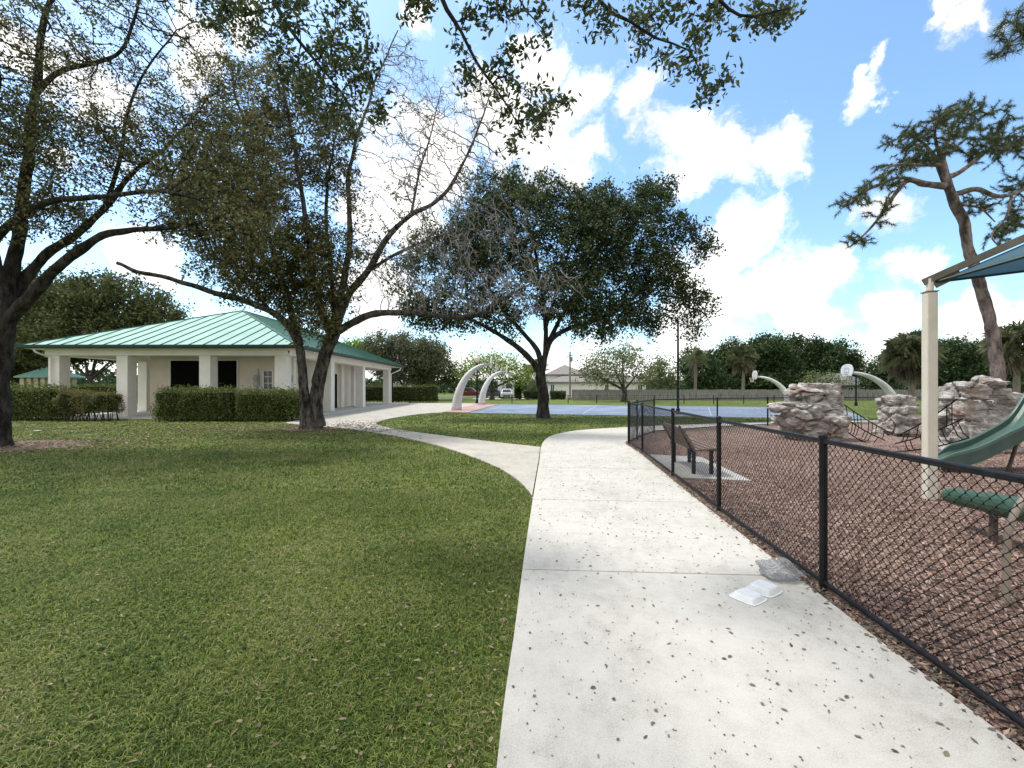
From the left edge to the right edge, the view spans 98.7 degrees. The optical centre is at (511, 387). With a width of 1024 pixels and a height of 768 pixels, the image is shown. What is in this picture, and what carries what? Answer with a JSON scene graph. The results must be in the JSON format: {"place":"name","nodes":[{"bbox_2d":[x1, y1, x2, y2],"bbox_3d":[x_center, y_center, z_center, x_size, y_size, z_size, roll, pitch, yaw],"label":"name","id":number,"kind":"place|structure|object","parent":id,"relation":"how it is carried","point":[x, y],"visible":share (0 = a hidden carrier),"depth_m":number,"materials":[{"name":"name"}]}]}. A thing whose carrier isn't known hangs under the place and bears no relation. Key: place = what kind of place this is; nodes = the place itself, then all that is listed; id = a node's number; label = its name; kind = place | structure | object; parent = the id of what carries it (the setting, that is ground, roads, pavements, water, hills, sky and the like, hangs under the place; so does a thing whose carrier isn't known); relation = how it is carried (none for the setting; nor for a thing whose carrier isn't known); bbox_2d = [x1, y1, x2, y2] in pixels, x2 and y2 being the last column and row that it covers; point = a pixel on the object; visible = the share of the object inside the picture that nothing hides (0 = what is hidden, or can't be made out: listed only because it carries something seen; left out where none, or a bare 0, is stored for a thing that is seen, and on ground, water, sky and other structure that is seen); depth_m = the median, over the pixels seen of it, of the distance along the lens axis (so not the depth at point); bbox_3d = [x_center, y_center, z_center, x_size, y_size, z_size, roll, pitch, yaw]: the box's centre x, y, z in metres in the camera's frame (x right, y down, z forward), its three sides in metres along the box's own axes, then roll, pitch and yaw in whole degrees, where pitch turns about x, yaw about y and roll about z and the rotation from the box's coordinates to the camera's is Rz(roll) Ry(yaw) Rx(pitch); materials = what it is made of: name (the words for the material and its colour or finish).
{"place":"outdoors","nodes":[
{"label":"outdoors","id":0,"kind":"place"},
{"bbox_2d":[283,403,540,499],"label":"branch path","id":1,"kind":"structure","parent":0,"point":[518,463],"depth_m":13.31,"materials":[{"name":"beige concrete"}]},
{"bbox_2d":[444,404,497,411],"bbox_3d":[-2.957,1.604,36.688,2.418,0.001,15.691,0,0,4],"label":"court border","id":2,"kind":"object","parent":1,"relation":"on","point":[470,408],"visible":0.8,"depth_m":36.19,"materials":[{"name":"concrete"}]},
{"bbox_2d":[452,356,497,409],"bbox_3d":[-2.725,-0.360,32.512,3.395,3.982,1.368,0,0,0],"label":"basketball hoop","id":3,"kind":"object","parent":2,"relation":"on","point":[457,399],"visible":0.98,"depth_m":32.06,"materials":[{"name":"metal"}]},
{"bbox_2d":[478,365,511,404],"bbox_3d":[-1.664,-0.311,43.255,3.301,3.882,1.289,0,0,0],"label":"basketball hoop","id":4,"kind":"object","parent":2,"relation":"on","point":[482,398],"visible":1,"depth_m":42.85,"materials":[{"name":"metal"}]},
{"bbox_2d":[326,419,1015,767],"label":"fallen leaves","id":5,"kind":"object","parent":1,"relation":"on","point":[945,753],"visible":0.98,"depth_m":2.95,"materials":[{"name":"brown plant"}]},
{"bbox_2d":[0,392,940,767],"bbox_3d":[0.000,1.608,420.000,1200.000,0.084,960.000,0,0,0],"label":"lawn","id":6,"kind":"structure","parent":0,"point":[868,406],"depth_m":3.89,"materials":[{"name":"green plant"}]},
{"bbox_2d":[10,380,73,420],"bbox_3d":[-24.934,0.658,22.500,4.204,2.168,1.648,0,0,0],"label":"hedge","id":7,"kind":"object","parent":6,"relation":"on","point":[32,403],"visible":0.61,"depth_m":22.07,"materials":[{"name":"green plant"}]},
{"bbox_2d":[10,263,83,388],"bbox_3d":[-75.610,-8.473,65.399,21.695,20.404,12.936,0,0,0],"label":"oak tree","id":8,"kind":"object","parent":6,"relation":"on","point":[18,369],"visible":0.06,"depth_m":64.42,"materials":[{"name":"green plant"}]},
{"bbox_2d":[0,440,94,451],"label":"tree mulch bed","id":9,"kind":"object","parent":6,"relation":"on","point":[44,443],"visible":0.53,"depth_m":12.74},
{"bbox_2d":[0,0,298,446],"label":"oak tree","id":10,"kind":"object","parent":9,"relation":"on","point":[18,298],"visible":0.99,"depth_m":12.22,"materials":[{"name":"green plant"}]},
{"bbox_2d":[13,367,84,388],"bbox_3d":[-67.355,-0.775,64.250,5.109,4.950,5.100,0,0,0],"label":"park shelter","id":11,"kind":"object","parent":6,"relation":"on","point":[38,376],"visible":0.39,"depth_m":62.30,"materials":[{"name":"green metal"}]},
{"bbox_2d":[50,386,97,420],"bbox_3d":[-22.042,0.789,22.139,1.840,1.772,1.459,0,0,0],"label":"shrub","id":12,"kind":"object","parent":6,"relation":"on","point":[65,403],"visible":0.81,"depth_m":21.79,"materials":[{"name":"green plant"}]},
{"bbox_2d":[78,388,125,420],"bbox_3d":[-20.556,0.805,22.183,1.778,1.741,1.457,0,0,0],"label":"shrub","id":13,"kind":"object","parent":6,"relation":"on","point":[102,402],"visible":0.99,"depth_m":21.84,"materials":[{"name":"green plant"}]},
{"bbox_2d":[70,382,137,401],"bbox_3d":[-45.753,0.518,49.481,11.311,2.480,1.868,0,0,0],"label":"hedge","id":14,"kind":"object","parent":6,"relation":"on","point":[89,386],"visible":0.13,"depth_m":48.99,"materials":[{"name":"green plant"}]},
{"bbox_2d":[14,263,195,384],"bbox_3d":[-54.765,-7.019,58.108,23.978,17.498,14.879,0,0,22],"label":"oak tree","id":15,"kind":"object","parent":6,"relation":"on","point":[73,305],"visible":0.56,"depth_m":55.01,"materials":[{"name":"green plant"}]},
{"bbox_2d":[148,382,241,421],"bbox_3d":[-15.709,0.703,22.088,4.244,1.974,1.671,0,0,0],"label":"hedge","id":16,"kind":"object","parent":6,"relation":"on","point":[201,403],"visible":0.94,"depth_m":21.63,"materials":[{"name":"green plant"}]},
{"bbox_2d":[12,310,407,419],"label":"park pavilion","id":17,"kind":"structure","parent":6,"relation":"on","point":[240,348],"depth_m":26.45,"materials":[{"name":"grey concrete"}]},
{"bbox_2d":[263,370,272,389],"bbox_3d":[-14.720,-0.485,26.559,0.600,1.170,0.079,0,0,0],"label":"window","id":18,"kind":"structure","parent":17,"relation":"in","point":[267,374],"depth_m":26.59,"materials":[{"name":"white glass"}]},
{"bbox_2d":[335,374,336,407],"bbox_3d":[-13.924,0.235,34.500,0.048,2.670,1.000,0,0,0],"label":"door","id":19,"kind":"structure","parent":17,"relation":"in","point":[335,374],"depth_m":34.75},
{"bbox_2d":[234,384,299,420],"bbox_3d":[-12.086,0.751,22.000,3.298,1.954,1.702,0,0,0],"label":"hedge","id":20,"kind":"object","parent":6,"relation":"on","point":[270,404],"visible":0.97,"depth_m":21.55,"materials":[{"name":"green plant"}]},
{"bbox_2d":[283,427,335,430],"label":"tree soil","id":21,"kind":"object","parent":6,"relation":"on","point":[306,430],"visible":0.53,"depth_m":17.35,"materials":[{"name":"brown soil"}]},
{"bbox_2d":[116,30,586,429],"bbox_3d":[-5.760,-6.684,17.237,17.096,16.783,5.051,0,0,4],"label":"oak tree","id":22,"kind":"object","parent":6,"relation":"on","point":[302,261],"visible":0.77,"depth_m":16.94,"materials":[{"name":"green plant"}]},
{"bbox_2d":[341,333,375,371],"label":"leafy tree","id":23,"kind":"object","parent":6,"relation":"on","point":[355,344],"visible":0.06,"depth_m":77.94,"materials":[{"name":"green plant"}]},
{"bbox_2d":[389,342,394,402],"bbox_3d":[-12.982,-1.575,47.600,0.440,6.650,0.700,0,0,0],"label":"light pole","id":24,"kind":"object","parent":6,"relation":"on","point":[391,343],"visible":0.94,"depth_m":47.54,"materials":[{"name":"black metal"}]},
{"bbox_2d":[365,383,439,402],"bbox_3d":[-14.196,0.540,49.109,12.221,2.411,2.262,0,0,0],"label":"hedge","id":25,"kind":"object","parent":6,"relation":"on","point":[408,394],"visible":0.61,"depth_m":48.37,"materials":[{"name":"green plant"}]},
{"bbox_2d":[359,325,452,386],"bbox_3d":[-14.024,-3.311,58.464,12.874,10.125,9.408,0,0,0],"label":"oak tree","id":26,"kind":"object","parent":6,"relation":"on","point":[412,355],"visible":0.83,"depth_m":56.70,"materials":[{"name":"green plant"}]},
{"bbox_2d":[411,350,460,394],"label":"oak tree","id":27,"kind":"object","parent":6,"relation":"on","point":[445,379],"visible":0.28,"depth_m":61.95,"materials":[{"name":"green plant"}]},
{"bbox_2d":[10,368,921,394],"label":"distant woods","id":28,"kind":"object","parent":6,"relation":"on","point":[110,378],"visible":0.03,"depth_m":121.36,"materials":[{"name":"green plant"}]},
{"bbox_2d":[474,355,479,402],"bbox_3d":[-3.699,-0.843,46.500,0.640,5.186,0.624,0,0,0],"label":"street lamp","id":29,"kind":"object","parent":6,"relation":"on","point":[476,359],"visible":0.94,"depth_m":46.44,"materials":[{"name":"black metal"}]},
{"bbox_2d":[439,341,535,399],"bbox_3d":[-3.169,-2.426,61.352,14.122,8.336,8.686,0,0,0],"label":"leafy tree","id":30,"kind":"object","parent":6,"relation":"on","point":[489,370],"visible":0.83,"depth_m":61.06,"materials":[{"name":"green plant"}]},
{"bbox_2d":[178,0,806,175],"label":"overhanging oak","id":31,"kind":"object","parent":6,"relation":"on","point":[284,25],"visible":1,"depth_m":4.78,"materials":[{"name":"green plant"}]},
{"bbox_2d":[514,382,521,398],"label":"columnar shrub","id":32,"kind":"object","parent":6,"relation":"on","point":[518,391],"visible":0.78,"depth_m":63.66,"materials":[{"name":"green plant"}]},
{"bbox_2d":[519,364,535,390],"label":"palm tree","id":33,"kind":"object","parent":6,"relation":"on","point":[527,380],"visible":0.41,"depth_m":65.88,"materials":[{"name":"green plant"}]},
{"bbox_2d":[523,389,537,398],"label":"hedge","id":34,"kind":"object","parent":6,"relation":"on","point":[532,392],"visible":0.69,"depth_m":63.12,"materials":[{"name":"green plant"}]},
{"bbox_2d":[550,389,566,399],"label":"hedge","id":35,"kind":"object","parent":6,"relation":"on","point":[561,392],"visible":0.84,"depth_m":62.16,"materials":[{"name":"green plant"}]},
{"bbox_2d":[566,352,572,399],"bbox_3d":[7.933,-1.580,59.938,1.010,6.659,0.548,0,0,15],"label":"utility pole","id":36,"kind":"object","parent":6,"relation":"on","point":[570,361],"visible":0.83,"depth_m":59.91,"materials":[{"name":"grey wood"}]},
{"bbox_2d":[546,365,645,397],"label":"house","id":37,"kind":"structure","parent":6,"relation":"on","point":[558,379],"depth_m":74.00,"materials":[{"name":"grey"}]},
{"bbox_2d":[570,336,664,401],"bbox_3d":[12.528,-2.211,52.969,10.732,7.958,7.668,0,0,-26],"label":"leafy tree","id":38,"kind":"object","parent":6,"relation":"on","point":[627,359],"visible":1,"depth_m":52.36,"materials":[{"name":"green plant"}]},
{"bbox_2d":[506,395,774,403],"bbox_3d":[12.000,1.245,46.540,36.216,1.010,0.100,0,0,5],"label":"boundary fence","id":39,"kind":"object","parent":6,"relation":"on","point":[606,395],"visible":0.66,"depth_m":46.74,"materials":[{"name":"black metal"}]},
{"bbox_2d":[630,347,685,394],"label":"leafy tree","id":40,"kind":"object","parent":6,"relation":"on","point":[661,371],"visible":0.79,"depth_m":66.12,"materials":[{"name":"green plant"}]},
{"bbox_2d":[469,404,866,418],"bbox_3d":[10.934,1.630,32.856,29.180,0.001,15.302,0,0,15],"label":"court","id":41,"kind":"object","parent":6,"relation":"on","point":[570,409],"visible":0.6,"depth_m":31.88,"materials":[{"name":"blue paint"}]},
{"bbox_2d":[482,405,764,416],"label":"court markings","id":42,"kind":"object","parent":41,"relation":"on","point":[595,406],"visible":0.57,"depth_m":29.80,"materials":[{"name":"paint"}]},
{"bbox_2d":[676,324,679,413],"bbox_3d":[10.375,-1.188,27.500,0.255,5.875,0.243,0,0,0],"label":"light pole","id":43,"kind":"object","parent":41,"relation":"on","point":[678,408],"visible":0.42,"depth_m":27.44,"materials":[{"name":"black metal"}]},
{"bbox_2d":[681,345,712,389],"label":"palm tree","id":44,"kind":"object","parent":6,"relation":"on","point":[697,353],"visible":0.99,"depth_m":65.74,"materials":[{"name":"green plant"}]},
{"bbox_2d":[673,343,735,394],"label":"broadleaf tree","id":45,"kind":"object","parent":6,"relation":"on","point":[710,379],"visible":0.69,"depth_m":78.62,"materials":[{"name":"green plant"}]},
{"bbox_2d":[708,334,766,396],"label":"broadleaf tree","id":46,"kind":"object","parent":6,"relation":"on","point":[723,348],"visible":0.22,"depth_m":82.39,"materials":[{"name":"green plant"}]},
{"bbox_2d":[725,344,760,389],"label":"palm tree","id":47,"kind":"object","parent":6,"relation":"on","point":[736,361],"visible":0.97,"depth_m":71.45,"materials":[{"name":"green plant"}]},
{"bbox_2d":[572,389,939,399],"bbox_3d":[32.502,0.900,58.045,49.185,1.460,0.090,0,0,0],"label":"board fence","id":48,"kind":"object","parent":6,"relation":"on","point":[687,394],"visible":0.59,"depth_m":58.01,"materials":[{"name":"wood"}]},
{"bbox_2d":[749,371,789,401],"bbox_3d":[25.807,-0.060,44.022,3.944,3.391,1.290,0,0,5],"label":"basketball hoop","id":49,"kind":"object","parent":6,"relation":"on","point":[780,386],"visible":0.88,"depth_m":43.70,"materials":[{"name":"metal"}]},
{"bbox_2d":[738,329,811,395],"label":"broadleaf tree","id":50,"kind":"object","parent":6,"relation":"on","point":[780,363],"visible":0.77,"depth_m":79.73,"materials":[{"name":"green plant"}]},
{"bbox_2d":[782,332,842,387],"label":"broadleaf tree","id":51,"kind":"object","parent":6,"relation":"on","point":[812,347],"visible":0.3,"depth_m":83.82,"materials":[{"name":"green plant"}]},
{"bbox_2d":[797,367,852,385],"bbox_3d":[41.625,-0.632,58.580,7.384,4.775,5.389,0,0,0],"label":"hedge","id":52,"kind":"object","parent":6,"relation":"on","point":[809,378],"visible":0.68,"depth_m":58.37,"materials":[{"name":"green plant"}]},
{"bbox_2d":[626,423,1023,749],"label":"mulch bed","id":53,"kind":"object","parent":6,"relation":"on","point":[890,440],"visible":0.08,"depth_m":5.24,"materials":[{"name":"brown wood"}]},
{"bbox_2d":[649,454,751,481],"bbox_3d":[3.720,1.640,9.175,1.215,0.060,2.939,0,0,6],"label":"bench pad","id":54,"kind":"object","parent":53,"relation":"on","point":[699,473],"visible":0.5,"depth_m":8.59,"materials":[{"name":"grey concrete"}]},
{"bbox_2d":[660,421,715,473],"bbox_3d":[3.535,1.157,8.907,0.689,0.906,1.650,0,0,5],"label":"park bench","id":55,"kind":"object","parent":54,"relation":"on","point":[696,449],"visible":0.45,"depth_m":8.27,"materials":[{"name":"black metal"}]},
{"bbox_2d":[766,383,851,440],"bbox_3d":[9.450,0.850,14.247,2.230,2.048,1.652,0,0,0],"label":"climbing boulder","id":56,"kind":"object","parent":53,"relation":"on","point":[813,409],"visible":0.93,"depth_m":13.72,"materials":[{"name":"grey stone"}]},
{"bbox_2d":[627,397,1023,728],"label":"chain link fence","id":57,"kind":"object","parent":53,"relation":"on","point":[823,440],"visible":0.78,"depth_m":3.42,"materials":[{"name":"black metal"}]},
{"bbox_2d":[843,403,892,442],"bbox_3d":[10.674,1.084,13.500,1.727,1.214,1.264,0,0,-36],"label":"rope net","id":58,"kind":"object","parent":53,"relation":"on","point":[863,429],"visible":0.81,"depth_m":13.72,"materials":[{"name":"black fabric"}]},
{"bbox_2d":[872,394,921,435],"bbox_3d":[13.429,1.047,15.284,1.194,1.683,1.251,0,0,0],"label":"climbing boulder","id":59,"kind":"object","parent":53,"relation":"on","point":[896,415],"visible":0.9,"depth_m":14.98,"materials":[{"name":"grey stone"}]},
{"bbox_2d":[825,91,1023,387],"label":"pine tree","id":60,"kind":"object","parent":53,"relation":"on","point":[998,148],"visible":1,"depth_m":16.89,"materials":[{"name":"green plant"}]},
{"bbox_2d":[895,399,968,451],"bbox_3d":[10.696,0.961,11.622,1.597,1.395,1.128,0,0,15],"label":"rope net","id":61,"kind":"object","parent":53,"relation":"on","point":[952,423],"visible":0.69,"depth_m":11.14,"materials":[{"name":"black fabric"}]},
{"bbox_2d":[920,234,1023,499],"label":"shade canopy","id":62,"kind":"object","parent":53,"relation":"on","point":[1011,261],"visible":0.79,"depth_m":6.43,"materials":[{"name":"metal"}]},
{"bbox_2d":[938,375,1023,452],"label":"climbing boulder","id":63,"kind":"object","parent":53,"relation":"on","point":[982,403],"visible":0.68,"depth_m":11.21,"materials":[{"name":"grey stone"}]},
{"bbox_2d":[938,393,1023,471],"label":"slide","id":64,"kind":"object","parent":53,"relation":"on","point":[1004,434],"visible":0.89,"depth_m":8.61,"materials":[{"name":"green plastic"}]},
{"bbox_2d":[941,488,1023,543],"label":"bench","id":65,"kind":"object","parent":53,"relation":"on","point":[996,500],"visible":0.66,"depth_m":4.64,"materials":[{"name":"green plastic"}]},
{"bbox_2d":[979,0,1023,66],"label":"pine tree","id":66,"kind":"object","parent":53,"relation":"on","point":[1018,28],"visible":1,"depth_m":8.59,"materials":[{"name":"green plant"}]},
{"bbox_2d":[1001,494,1023,605],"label":"arched handrail","id":67,"kind":"object","parent":53,"relation":"on","point":[1009,529],"visible":0.77,"depth_m":3.35,"materials":[{"name":"green metal"}]},
{"bbox_2d":[805,335,874,387],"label":"broadleaf tree","id":68,"kind":"object","parent":6,"relation":"on","point":[837,357],"visible":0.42,"depth_m":82.14,"materials":[{"name":"green plant"}]},
{"bbox_2d":[807,373,873,396],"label":"tree","id":69,"kind":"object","parent":6,"relation":"on","point":[848,386],"depth_m":72.18,"materials":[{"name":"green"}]},
{"bbox_2d":[854,370,860,405],"bbox_3d":[31.664,0.069,40.500,0.440,3.363,0.700,0,0,0],"label":"light pole","id":70,"kind":"object","parent":6,"relation":"on","point":[856,404],"visible":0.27,"depth_m":40.44,"materials":[{"name":"black metal"}]},
{"bbox_2d":[839,364,896,394],"bbox_3d":[26.141,-0.059,32.234,4.220,3.392,1.291,0,0,0],"label":"basketball hoop","id":71,"kind":"object","parent":6,"relation":"on","point":[847,369],"visible":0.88,"depth_m":31.99,"materials":[{"name":"metal"}]},
{"bbox_2d":[850,345,905,389],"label":"broadleaf tree","id":72,"kind":"object","parent":6,"relation":"on","point":[871,370],"visible":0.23,"depth_m":63.51,"materials":[{"name":"green plant"}]},
{"bbox_2d":[877,329,947,413],"bbox_3d":[25.810,-1.148,28.518,3.397,5.610,3.622,0,0,37],"label":"palm tree","id":73,"kind":"object","parent":6,"relation":"on","point":[907,365],"visible":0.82,"depth_m":28.17,"materials":[{"name":"green plant"}]},
{"bbox_2d":[916,332,1009,388],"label":"broadleaf tree","id":74,"kind":"object","parent":6,"relation":"on","point":[963,363],"visible":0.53,"depth_m":60.36,"materials":[{"name":"green plant"}]},
{"bbox_2d":[968,379,1023,393],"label":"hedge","id":75,"kind":"object","parent":6,"relation":"on","point":[1009,385],"visible":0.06,"depth_m":45.66,"materials":[{"name":"green plant"}]},
{"bbox_2d":[971,338,1023,382],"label":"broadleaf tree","id":76,"kind":"object","parent":6,"relation":"on","point":[1009,377],"visible":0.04,"depth_m":64.61,"materials":[{"name":"green plant"}]},
{"bbox_2d":[975,318,1023,392],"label":"palm tree","id":77,"kind":"object","parent":6,"relation":"on","point":[1012,341],"visible":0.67,"depth_m":37.65,"materials":[{"name":"green plant"}]},
{"label":"tree soil ring","id":78,"kind":"structure","parent":6,"relation":"on","visible":0},
{"bbox_2d":[381,159,726,417],"bbox_3d":[2.250,-5.560,24.464,18.642,14.452,6.909,0,0,0],"label":"oak tree","id":79,"kind":"object","parent":78,"relation":"on","point":[598,210],"visible":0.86,"depth_m":23.34,"materials":[{"name":"green plant"}]},
{"bbox_2d":[438,397,523,397],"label":"road","id":80,"kind":"structure","parent":0,"point":[475,397],"depth_m":75.96,"materials":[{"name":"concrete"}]},
{"bbox_2d":[454,387,479,397],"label":"suv car","id":81,"kind":"object","parent":80,"relation":"on","point":[470,391],"visible":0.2,"depth_m":72.10,"materials":[{"name":"red paint"}]},
{"bbox_2d":[486,388,503,397],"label":"parked car","id":82,"kind":"object","parent":80,"relation":"on","point":[497,392],"visible":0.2,"depth_m":70.11,"materials":[{"name":"blue paint"}]},
{"bbox_2d":[500,389,512,398],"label":"parked car","id":83,"kind":"object","parent":80,"relation":"on","point":[504,392],"visible":0.93,"depth_m":67.00,"materials":[{"name":"white paint"}]},
{"bbox_2d":[498,380,517,397],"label":"camper van","id":84,"kind":"object","parent":80,"relation":"on","point":[500,388],"visible":0.33,"depth_m":74.00,"materials":[{"name":"white paint"}]},
{"bbox_2d":[0,0,1023,388],"label":"sky","id":85,"kind":"structure","parent":0,"point":[810,109],"materials":[{"name":"blue"}]},
{"bbox_2d":[531,359,550,390],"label":"palm tree","id":86,"kind":"object","parent":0,"point":[535,373],"visible":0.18,"depth_m":67.83,"materials":[{"name":"green plant"}]},
{"bbox_2d":[497,420,1023,767],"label":"path","id":87,"kind":"structure","parent":0,"point":[908,707],"depth_m":2.62,"materials":[{"name":"concrete"}]},
{"bbox_2d":[728,579,782,605],"bbox_3d":[1.913,1.589,3.449,0.449,0.048,0.216,0,0,-33],"label":"foam takeout box","id":88,"kind":"object","parent":87,"relation":"on","point":[755,593],"visible":1,"depth_m":3.41,"materials":[{"name":"white plastic"}]},
{"bbox_2d":[755,557,803,580],"bbox_3d":[2.283,1.521,3.748,0.298,0.178,0.259,0,0,-18],"label":"plastic bag","id":89,"kind":"object","parent":87,"relation":"on","point":[781,568],"visible":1,"depth_m":3.67,"materials":[{"name":"grey"}]}
]}

